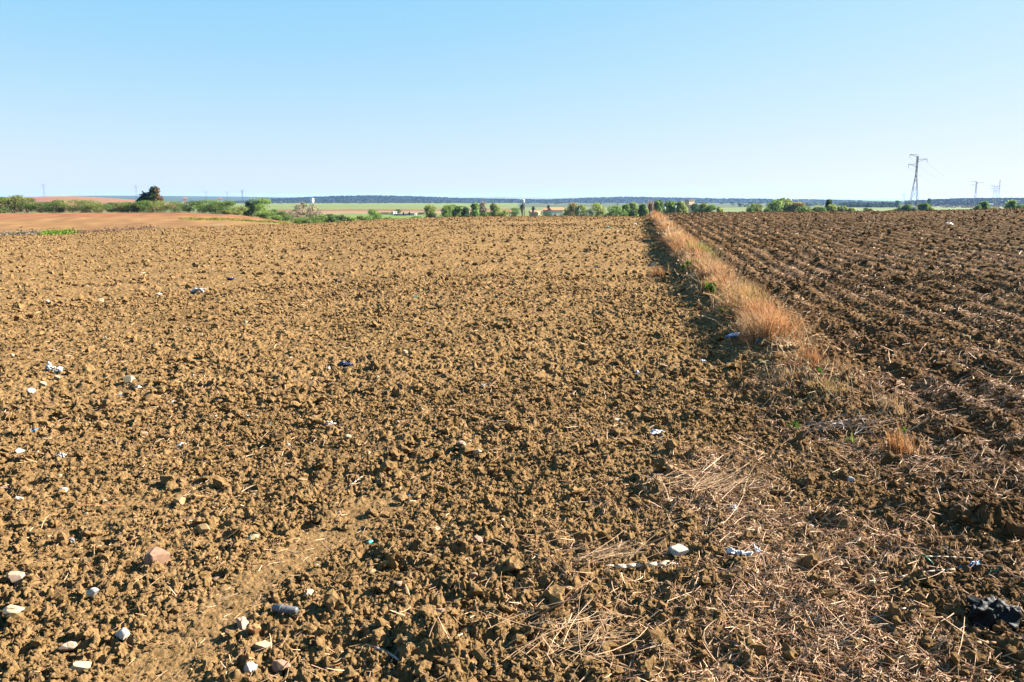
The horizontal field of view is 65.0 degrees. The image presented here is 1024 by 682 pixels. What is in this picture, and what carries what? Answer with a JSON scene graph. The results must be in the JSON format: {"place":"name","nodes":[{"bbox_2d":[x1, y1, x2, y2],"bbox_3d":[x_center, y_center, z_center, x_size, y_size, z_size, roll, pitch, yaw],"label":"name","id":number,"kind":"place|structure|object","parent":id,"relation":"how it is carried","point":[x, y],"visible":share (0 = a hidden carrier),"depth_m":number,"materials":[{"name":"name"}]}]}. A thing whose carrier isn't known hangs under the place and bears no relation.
{"place":"outdoors","nodes":[
{"label":"outdoors","id":0,"kind":"place"},
{"bbox_2d":[1,196,175,210],"bbox_3d":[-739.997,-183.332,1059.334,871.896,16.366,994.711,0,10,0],"label":"red hill","id":1,"kind":"structure","parent":0,"point":[44,199],"depth_m":997.83,"materials":[{"name":"soil"}]},
{"bbox_2d":[5,196,289,201],"bbox_3d":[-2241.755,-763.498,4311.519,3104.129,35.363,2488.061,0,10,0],"label":"ridge","id":2,"kind":"structure","parent":0,"point":[180,198],"depth_m":4275.55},
{"bbox_2d":[0,202,1003,232],"bbox_3d":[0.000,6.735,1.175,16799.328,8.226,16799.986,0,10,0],"label":"distant field","id":3,"kind":"structure","parent":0,"point":[29,220],"depth_m":189.62,"materials":[{"name":"soil"}]},
{"bbox_2d":[0,197,13,212],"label":"hedge bush","id":4,"kind":"object","parent":3,"relation":"on","point":[2,209],"visible":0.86,"depth_m":191.34,"materials":[{"name":"green plant"}]},
{"bbox_2d":[0,195,27,212],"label":"hedge bush","id":5,"kind":"object","parent":3,"relation":"on","point":[16,206],"visible":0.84,"depth_m":192.43,"materials":[{"name":"green plant"}]},
{"bbox_2d":[10,198,36,212],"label":"hedge bush","id":6,"kind":"object","parent":3,"relation":"on","point":[25,207],"visible":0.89,"depth_m":193.80,"materials":[{"name":"green plant"}]},
{"bbox_2d":[0,227,47,235],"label":"weeds","id":7,"kind":"object","parent":3,"relation":"on","point":[34,232],"visible":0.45,"depth_m":94.16,"materials":[{"name":"brown plant"}]},
{"bbox_2d":[27,202,57,212],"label":"hedge bush","id":8,"kind":"object","parent":3,"relation":"on","point":[42,210],"visible":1,"depth_m":194.22,"materials":[{"name":"green plant"}]},
{"bbox_2d":[35,227,82,234],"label":"weeds","id":9,"kind":"object","parent":3,"relation":"on","point":[52,232],"visible":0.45,"depth_m":94.30,"materials":[{"name":"green plant"}]},
{"bbox_2d":[55,199,83,212],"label":"hedge bush","id":10,"kind":"object","parent":3,"relation":"on","point":[68,207],"visible":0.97,"depth_m":197.63,"materials":[{"name":"green plant"}]},
{"bbox_2d":[72,200,103,212],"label":"hedge bush","id":11,"kind":"object","parent":3,"relation":"on","point":[82,205],"visible":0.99,"depth_m":198.28,"materials":[{"name":"green plant"}]},
{"bbox_2d":[83,202,107,212],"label":"hedge bush","id":12,"kind":"object","parent":3,"relation":"on","point":[97,207],"visible":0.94,"depth_m":199.62,"materials":[{"name":"green plant"}]},
{"bbox_2d":[100,202,120,212],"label":"hedge bush","id":13,"kind":"object","parent":3,"relation":"on","point":[108,205],"visible":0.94,"depth_m":202.37,"materials":[{"name":"green plant"}]},
{"bbox_2d":[68,224,159,233],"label":"weeds","id":14,"kind":"object","parent":3,"relation":"on","point":[108,229],"visible":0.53,"depth_m":98.23,"materials":[{"name":"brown plant"}]},
{"bbox_2d":[118,202,138,212],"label":"hedge bush","id":15,"kind":"object","parent":3,"relation":"on","point":[123,204],"visible":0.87,"depth_m":203.17,"materials":[{"name":"green plant"}]},
{"bbox_2d":[124,204,144,212],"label":"hedge bush","id":16,"kind":"object","parent":3,"relation":"on","point":[135,209],"visible":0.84,"depth_m":203.41,"materials":[{"name":"green plant"}]},
{"bbox_2d":[130,200,154,212],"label":"hedge bush","id":17,"kind":"object","parent":3,"relation":"on","point":[145,207],"visible":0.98,"depth_m":203.38,"materials":[{"name":"green plant"}]},
{"bbox_2d":[135,186,163,211],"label":"tall tree","id":18,"kind":"object","parent":3,"relation":"on","point":[153,194],"visible":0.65,"depth_m":235.34,"materials":[{"name":"green plant"}]},
{"bbox_2d":[148,200,169,212],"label":"hedge bush","id":19,"kind":"object","parent":3,"relation":"on","point":[158,204],"visible":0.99,"depth_m":204.77,"materials":[{"name":"green plant"}]},
{"bbox_2d":[160,200,186,211],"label":"hedge bush","id":20,"kind":"object","parent":3,"relation":"on","point":[180,204],"visible":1,"depth_m":206.12,"materials":[{"name":"green plant"}]},
{"bbox_2d":[179,201,200,212],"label":"hedge bush","id":21,"kind":"object","parent":3,"relation":"on","point":[189,207],"visible":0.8,"depth_m":208.15,"materials":[{"name":"green plant"}]},
{"bbox_2d":[190,200,216,212],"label":"hedge bush","id":22,"kind":"object","parent":3,"relation":"on","point":[201,206],"visible":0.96,"depth_m":208.46,"materials":[{"name":"green plant"}]},
{"bbox_2d":[206,200,230,213],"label":"hedge bush","id":23,"kind":"object","parent":3,"relation":"on","point":[215,203],"visible":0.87,"depth_m":209.20,"materials":[{"name":"green plant"}]},
{"bbox_2d":[214,200,235,211],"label":"hedge bush","id":24,"kind":"object","parent":3,"relation":"on","point":[231,202],"visible":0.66,"depth_m":209.76,"materials":[{"name":"green plant"}]},
{"bbox_2d":[178,216,294,223],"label":"weeds","id":25,"kind":"object","parent":3,"relation":"on","point":[234,219],"visible":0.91,"depth_m":138.00,"materials":[{"name":"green plant"}]},
{"bbox_2d":[233,206,247,214],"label":"hedge bush","id":26,"kind":"object","parent":3,"relation":"on","point":[240,210],"visible":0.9,"depth_m":211.21,"materials":[{"name":"green plant"}]},
{"bbox_2d":[246,197,271,217],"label":"tree","id":27,"kind":"object","parent":3,"relation":"on","point":[257,205],"visible":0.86,"depth_m":221.33,"materials":[{"name":"green plant"}]},
{"bbox_2d":[253,211,275,218],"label":"bush","id":28,"kind":"object","parent":3,"relation":"on","point":[263,215],"visible":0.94,"depth_m":202.51,"materials":[{"name":"green plant"}]},
{"bbox_2d":[275,211,291,221],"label":"bush","id":29,"kind":"object","parent":3,"relation":"on","point":[283,215],"visible":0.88,"depth_m":209.14,"materials":[{"name":"green plant"}]},
{"bbox_2d":[286,209,306,222],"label":"bush","id":30,"kind":"object","parent":3,"relation":"on","point":[291,212],"visible":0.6,"depth_m":213.75,"materials":[{"name":"brown plant"}]},
{"bbox_2d":[293,202,309,216],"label":"tree","id":31,"kind":"object","parent":3,"relation":"on","point":[301,205],"visible":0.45,"depth_m":228.75,"materials":[{"name":"brown plant"}]},
{"bbox_2d":[302,204,323,222],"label":"tree","id":32,"kind":"object","parent":3,"relation":"on","point":[313,208],"visible":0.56,"depth_m":229.69,"materials":[{"name":"brown plant"}]},
{"bbox_2d":[309,216,324,222],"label":"bush","id":33,"kind":"object","parent":3,"relation":"on","point":[317,219],"visible":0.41,"depth_m":196.69,"materials":[{"name":"green plant"}]},
{"bbox_2d":[325,214,340,221],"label":"bush","id":34,"kind":"object","parent":3,"relation":"on","point":[331,217],"visible":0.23,"depth_m":204.17,"materials":[{"name":"green plant"}]},
{"bbox_2d":[334,214,348,220],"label":"bush","id":35,"kind":"object","parent":3,"relation":"on","point":[341,218],"visible":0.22,"depth_m":207.35,"materials":[{"name":"green plant"}]},
{"bbox_2d":[367,209,381,217],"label":"bush","id":36,"kind":"object","parent":3,"relation":"on","point":[371,212],"visible":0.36,"depth_m":281.96,"materials":[{"name":"green plant"}]},
{"bbox_2d":[238,201,516,202],"bbox_3d":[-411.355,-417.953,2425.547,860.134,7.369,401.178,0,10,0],"label":"scrub","id":37,"kind":"object","parent":3,"relation":"on","point":[386,202],"visible":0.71,"depth_m":2514.06,"materials":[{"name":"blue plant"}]},
{"bbox_2d":[423,204,436,217],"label":"tree","id":38,"kind":"object","parent":3,"relation":"on","point":[431,209],"visible":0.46,"depth_m":293.54,"materials":[{"name":"green plant"}]},
{"bbox_2d":[440,205,453,216],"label":"tree","id":39,"kind":"object","parent":3,"relation":"on","point":[447,210],"visible":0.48,"depth_m":284.39,"materials":[{"name":"green plant"}]},
{"bbox_2d":[451,205,464,216],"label":"tree","id":40,"kind":"object","parent":3,"relation":"on","point":[457,211],"visible":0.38,"depth_m":279.98,"materials":[{"name":"green plant"}]},
{"bbox_2d":[460,207,470,216],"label":"tree","id":41,"kind":"object","parent":3,"relation":"on","point":[465,212],"visible":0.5,"depth_m":275.84,"materials":[{"name":"green plant"}]},
{"bbox_2d":[469,202,479,216],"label":"tree","id":42,"kind":"object","parent":3,"relation":"on","point":[475,209],"visible":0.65,"depth_m":285.16,"materials":[{"name":"green plant"}]},
{"bbox_2d":[479,201,486,215],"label":"tree","id":43,"kind":"object","parent":3,"relation":"on","point":[481,207],"visible":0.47,"depth_m":295.00,"materials":[{"name":"green plant"}]},
{"bbox_2d":[490,203,501,215],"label":"tree","id":44,"kind":"object","parent":3,"relation":"on","point":[495,208],"visible":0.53,"depth_m":295.00,"materials":[{"name":"green plant"}]},
{"bbox_2d":[508,208,520,216],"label":"tree","id":45,"kind":"object","parent":3,"relation":"on","point":[514,212],"visible":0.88,"depth_m":422.90,"materials":[{"name":"green plant"}]},
{"bbox_2d":[547,207,563,215],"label":"house","id":46,"kind":"structure","parent":3,"relation":"on","point":[553,210],"depth_m":431.75,"materials":[{"name":"orange tile"}]},
{"bbox_2d":[566,202,576,215],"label":"tree","id":47,"kind":"object","parent":3,"relation":"on","point":[571,208],"visible":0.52,"depth_m":322.95,"materials":[{"name":"green plant"}]},
{"bbox_2d":[574,205,587,215],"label":"tree","id":48,"kind":"object","parent":3,"relation":"on","point":[583,208],"visible":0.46,"depth_m":318.27,"materials":[{"name":"green plant"}]},
{"bbox_2d":[584,209,595,216],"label":"tree","id":49,"kind":"object","parent":3,"relation":"on","point":[588,212],"visible":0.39,"depth_m":303.77,"materials":[{"name":"green plant"}]},
{"bbox_2d":[590,202,604,216],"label":"tree","id":50,"kind":"object","parent":3,"relation":"on","point":[598,208],"visible":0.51,"depth_m":322.82,"materials":[{"name":"green plant"}]},
{"bbox_2d":[603,205,628,215],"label":"tree","id":51,"kind":"object","parent":3,"relation":"on","point":[616,210],"visible":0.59,"depth_m":292.47,"materials":[{"name":"green plant"}]},
{"bbox_2d":[622,204,634,215],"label":"tree","id":52,"kind":"object","parent":3,"relation":"on","point":[626,207],"visible":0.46,"depth_m":297.19,"materials":[{"name":"green plant"}]},
{"bbox_2d":[629,202,639,216],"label":"tree","id":53,"kind":"object","parent":3,"relation":"on","point":[634,207],"visible":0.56,"depth_m":301.27,"materials":[{"name":"green plant"}]},
{"bbox_2d":[637,203,648,216],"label":"tree","id":54,"kind":"object","parent":3,"relation":"on","point":[643,210],"visible":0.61,"depth_m":296.76,"materials":[{"name":"green plant"}]},
{"bbox_2d":[652,200,664,212],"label":"tree","id":55,"kind":"object","parent":3,"relation":"on","point":[658,206],"visible":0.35,"depth_m":289.78,"materials":[{"name":"green plant"}]},
{"bbox_2d":[662,200,676,213],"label":"tree","id":56,"kind":"object","parent":3,"relation":"on","point":[669,205],"visible":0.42,"depth_m":294.06,"materials":[{"name":"green plant"}]},
{"bbox_2d":[676,201,688,212],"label":"tree","id":57,"kind":"object","parent":3,"relation":"on","point":[681,207],"visible":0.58,"depth_m":294.11,"materials":[{"name":"green plant"}]},
{"bbox_2d":[695,202,707,212],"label":"tree","id":58,"kind":"object","parent":3,"relation":"on","point":[702,206],"visible":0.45,"depth_m":306.99,"materials":[{"name":"green plant"}]},
{"bbox_2d":[748,203,762,211],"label":"tree","id":59,"kind":"object","parent":3,"relation":"on","point":[757,207],"visible":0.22,"depth_m":282.40,"materials":[{"name":"green plant"}]},
{"bbox_2d":[519,201,1004,207],"bbox_3d":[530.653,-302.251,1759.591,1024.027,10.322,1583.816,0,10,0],"label":"scrub","id":60,"kind":"object","parent":3,"relation":"on","point":[869,204],"visible":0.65,"depth_m":1116.09,"materials":[{"name":"green plant"}]},
{"bbox_2d":[766,199,788,211],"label":"tree","id":61,"kind":"object","parent":3,"relation":"on","point":[776,205],"visible":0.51,"depth_m":280.17,"materials":[{"name":"green plant"}]},
{"bbox_2d":[779,198,792,211],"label":"tree","id":62,"kind":"object","parent":3,"relation":"on","point":[787,201],"visible":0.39,"depth_m":283.54,"materials":[{"name":"green plant"}]},
{"bbox_2d":[788,201,805,211],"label":"tree","id":63,"kind":"object","parent":3,"relation":"on","point":[794,205],"visible":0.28,"depth_m":281.00,"materials":[{"name":"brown plant"}]},
{"bbox_2d":[897,204,912,210],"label":"tree","id":64,"kind":"object","parent":3,"relation":"on","point":[906,207],"visible":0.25,"depth_m":252.85,"materials":[{"name":"green plant"}]},
{"bbox_2d":[908,154,925,207],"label":"power pylon","id":65,"kind":"object","parent":3,"relation":"on","point":[916,180],"visible":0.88,"depth_m":263.88,"materials":[{"name":"metal"}]},
{"bbox_2d":[917,202,928,210],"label":"tree","id":66,"kind":"object","parent":3,"relation":"on","point":[921,206],"visible":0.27,"depth_m":254.81,"materials":[{"name":"green plant"}]},
{"bbox_2d":[978,201,989,208],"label":"tree","id":67,"kind":"object","parent":3,"relation":"on","point":[985,204],"visible":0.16,"depth_m":242.74,"materials":[{"name":"green plant"}]},
{"bbox_2d":[1004,199,1016,208],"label":"tree","id":68,"kind":"object","parent":3,"relation":"on","point":[1011,203],"visible":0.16,"depth_m":235.05,"materials":[{"name":"green plant"}]},
{"bbox_2d":[0,208,1023,681],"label":"tilled field","id":69,"kind":"structure","parent":0,"point":[190,634],"depth_m":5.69,"materials":[{"name":"soil"}]},
{"bbox_2d":[1,604,24,614],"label":"stone","id":70,"kind":"object","parent":69,"relation":"on","point":[9,609],"visible":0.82,"depth_m":3.27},
{"bbox_2d":[6,571,26,583],"bbox_3d":[-2.218,1.056,3.585,0.088,0.047,0.058,-2,10,-12],"label":"stone","id":71,"kind":"object","parent":69,"relation":"on","point":[14,576],"visible":0.9,"depth_m":3.57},
{"bbox_2d":[58,641,76,650],"bbox_3d":[-1.682,1.157,3.045,0.059,0.031,0.040,0,10,0],"label":"stone","id":72,"kind":"object","parent":69,"relation":"on","point":[69,645],"visible":1,"depth_m":3.03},
{"bbox_2d":[70,661,91,673],"bbox_3d":[-1.535,1.165,2.868,0.051,0.043,0.076,7,12,33],"label":"stone","id":73,"kind":"object","parent":69,"relation":"on","point":[78,666],"visible":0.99,"depth_m":2.86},
{"bbox_2d":[86,587,98,596],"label":"stone","id":74,"kind":"object","parent":69,"relation":"on","point":[93,591],"visible":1,"depth_m":3.43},
{"bbox_2d":[115,627,129,639],"bbox_3d":[-1.497,1.129,3.093,0.062,0.046,0.041,6,12,30],"label":"stone","id":75,"kind":"object","parent":69,"relation":"on","point":[123,633],"visible":1,"depth_m":3.08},
{"bbox_2d":[123,376,135,383],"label":"stone","id":76,"kind":"object","parent":69,"relation":"on","point":[127,379],"visible":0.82,"depth_m":7.43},
{"bbox_2d":[144,546,169,564],"bbox_3d":[-1.643,1.003,3.723,0.105,0.077,0.077,0,10,0],"label":"stone","id":77,"kind":"object","parent":69,"relation":"on","point":[158,554],"visible":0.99,"depth_m":3.71,"materials":[{"name":"stone"}]},
{"bbox_2d":[173,496,185,504],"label":"stone","id":78,"kind":"object","parent":69,"relation":"on","point":[180,500],"visible":0.98,"depth_m":4.48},
{"bbox_2d":[196,523,209,533],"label":"stone","id":79,"kind":"object","parent":69,"relation":"on","point":[201,528],"visible":1,"depth_m":4.04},
{"bbox_2d":[236,616,248,629],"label":"stone","id":80,"kind":"object","parent":69,"relation":"on","point":[242,622],"visible":0.9,"depth_m":3.16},
{"bbox_2d":[244,662,256,673],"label":"stone","id":81,"kind":"object","parent":69,"relation":"on","point":[250,667],"visible":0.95,"depth_m":2.85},
{"bbox_2d":[247,623,260,634],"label":"stone","id":82,"kind":"object","parent":69,"relation":"on","point":[254,628],"visible":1,"depth_m":3.09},
{"bbox_2d":[253,640,271,649],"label":"stone","id":83,"kind":"object","parent":69,"relation":"on","point":[263,644],"visible":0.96,"depth_m":2.99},
{"bbox_2d":[272,659,290,672],"bbox_3d":[-0.826,1.171,2.888,0.050,0.050,0.057,9,14,43],"label":"stone","id":84,"kind":"object","parent":69,"relation":"on","point":[281,665],"visible":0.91,"depth_m":2.88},
{"bbox_2d":[271,604,298,614],"bbox_3d":[-0.912,1.080,3.234,0.110,0.038,0.037,3,10,16],"label":"plastic tube","id":85,"kind":"object","parent":69,"relation":"on","point":[281,608],"visible":1,"depth_m":3.22,"materials":[{"name":"plastic"}]},
{"bbox_2d":[467,572,478,580],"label":"stone","id":86,"kind":"object","parent":69,"relation":"on","point":[472,575],"visible":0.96,"depth_m":3.46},
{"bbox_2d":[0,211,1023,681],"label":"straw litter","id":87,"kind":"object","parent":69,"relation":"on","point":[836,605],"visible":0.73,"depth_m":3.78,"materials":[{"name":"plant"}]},
{"bbox_2d":[488,584,656,670],"bbox_3d":[0.215,1.026,2.915,0.611,0.224,0.481,0,10,0],"label":"straw heap","id":88,"kind":"object","parent":69,"relation":"on","point":[585,638],"visible":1,"depth_m":2.93,"materials":[{"name":"plant"}]},
{"bbox_2d":[525,521,673,565],"bbox_3d":[0.404,0.906,3.577,0.697,0.192,0.176,-1,10,-5],"label":"straw heap","id":89,"kind":"object","parent":69,"relation":"on","point":[600,551],"visible":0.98,"depth_m":3.57,"materials":[{"name":"plant"}]},
{"bbox_2d":[615,562,677,568],"bbox_3d":[0.597,0.996,3.565,0.279,0.026,0.023,-1,10,-3],"label":"split cane","id":90,"kind":"object","parent":69,"relation":"on","point":[638,565],"visible":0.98,"depth_m":3.56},
{"bbox_2d":[668,543,688,556],"bbox_3d":[0.763,0.955,3.668,0.097,0.052,0.057,0,10,0],"label":"stone","id":91,"kind":"object","parent":69,"relation":"on","point":[678,549],"visible":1,"depth_m":3.66,"materials":[{"name":"stone"}]},
{"bbox_2d":[666,464,694,479],"bbox_3d":[0.966,0.752,4.585,0.179,0.083,0.047,5,11,27],"label":"bark piece","id":92,"kind":"object","parent":69,"relation":"on","point":[668,467],"visible":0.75,"depth_m":4.59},
{"bbox_2d":[674,240,723,261],"bbox_3d":[3.851,-1.865,16.919,1.159,0.581,0.961,0,10,0],"label":"grass tussock","id":93,"kind":"object","parent":69,"relation":"on","point":[705,248],"depth_m":16.87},
{"bbox_2d":[644,454,773,498],"bbox_3d":[1.088,0.740,4.423,0.737,0.183,0.377,0,10,0],"label":"straw heap","id":94,"kind":"object","parent":69,"relation":"on","point":[715,482],"visible":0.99,"depth_m":4.43,"materials":[{"name":"plant"}]},
{"bbox_2d":[704,281,716,297],"bbox_3d":[2.876,-0.732,11.578,0.198,0.291,0.214,0,10,0],"label":"leafy weed","id":95,"kind":"object","parent":69,"relation":"on","point":[709,286],"visible":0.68,"depth_m":11.55,"materials":[{"name":"green plant"}]},
{"bbox_2d":[725,547,752,556],"bbox_3d":[1.031,0.969,3.640,0.121,0.064,0.075,7,12,34],"label":"plastic wrapper","id":96,"kind":"object","parent":69,"relation":"on","point":[731,550],"visible":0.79,"depth_m":3.63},
{"bbox_2d":[764,363,819,389],"bbox_3d":[2.347,0.316,6.798,0.556,0.217,0.472,0,10,0],"label":"grass tussock","id":97,"kind":"object","parent":69,"relation":"on","point":[783,376],"depth_m":6.76,"materials":[{"name":"plant"}]},
{"bbox_2d":[799,406,928,433],"bbox_3d":[2.336,0.546,5.419,0.876,0.219,0.346,0,10,0],"label":"straw heap","id":98,"kind":"object","parent":69,"relation":"on","point":[835,425],"visible":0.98,"depth_m":5.42,"materials":[{"name":"plant"}]},
{"bbox_2d":[874,392,908,416],"bbox_3d":[2.739,0.469,5.832,0.255,0.186,0.266,8,12,37],"label":"grass tussock","id":99,"kind":"object","parent":69,"relation":"on","point":[893,405],"depth_m":5.84,"materials":[{"name":"plant"}]},
{"bbox_2d":[875,423,926,457],"bbox_3d":[2.392,0.626,4.984,0.271,0.218,0.285,9,14,43],"label":"grass tussock","id":100,"kind":"object","parent":69,"relation":"on","point":[898,444],"depth_m":4.98,"materials":[{"name":"plant"}]},
{"bbox_2d":[974,641,996,645],"bbox_3d":[1.751,1.100,2.905,0.150,0.031,0.035,5,11,27],"label":"dry leaf","id":101,"kind":"object","parent":69,"relation":"on","point":[989,642],"visible":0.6,"depth_m":2.92,"materials":[{"name":"brown plant"}]},
{"bbox_2d":[965,595,1022,630],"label":"plastic bag","id":102,"kind":"object","parent":69,"relation":"on","point":[988,611],"visible":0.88,"depth_m":3.05,"materials":[{"name":"plastic"}]},
{"bbox_2d":[0,0,1023,199],"label":"sky","id":103,"kind":"structure","parent":0,"point":[747,99],"materials":[{"name":"blue"}]},
{"bbox_2d":[466,197,599,198],"bbox_3d":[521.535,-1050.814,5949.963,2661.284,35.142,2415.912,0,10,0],"label":"pale hill","id":104,"kind":"structure","parent":0,"point":[526,197],"depth_m":5882.40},
{"bbox_2d":[234,196,903,202],"bbox_3d":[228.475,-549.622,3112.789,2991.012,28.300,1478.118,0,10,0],"label":"olive hill","id":105,"kind":"structure","parent":0,"point":[372,198],"depth_m":2911.21,"materials":[{"name":"plant"}]},
{"bbox_2d":[266,195,1023,205],"bbox_3d":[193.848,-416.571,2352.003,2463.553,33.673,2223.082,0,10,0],"label":"olive grove","id":106,"kind":"object","parent":105,"relation":"on","point":[952,201],"visible":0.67,"depth_m":2838.72,"materials":[{"name":"green plant"}]},
{"bbox_2d":[647,200,653,216],"bbox_3d":[7.615,-7.223,44.131,0.405,1.090,0.360,0,10,0],"label":"bare shrub","id":107,"kind":"object","parent":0,"point":[650,206],"visible":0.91,"depth_m":44.09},
{"bbox_2d":[646,263,668,276],"bbox_3d":[2.872,-1.412,15.889,0.498,0.343,0.624,6,12,30],"label":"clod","id":108,"kind":"object","parent":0,"point":[658,272],"depth_m":15.86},
{"bbox_2d":[646,209,899,412],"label":"dry grass","id":109,"kind":"structure","parent":0,"point":[755,311],"depth_m":9.31,"materials":[{"name":"plant"}]},
{"bbox_2d":[820,199,907,200],"bbox_3d":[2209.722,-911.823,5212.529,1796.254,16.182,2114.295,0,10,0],"label":"pale hill","id":110,"kind":"structure","parent":0,"point":[872,199],"depth_m":5116.66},
{"bbox_2d":[889,199,1022,205],"bbox_3d":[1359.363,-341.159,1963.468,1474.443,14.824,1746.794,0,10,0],"label":"olive hill","id":111,"kind":"structure","parent":0,"point":[901,203],"depth_m":1576.56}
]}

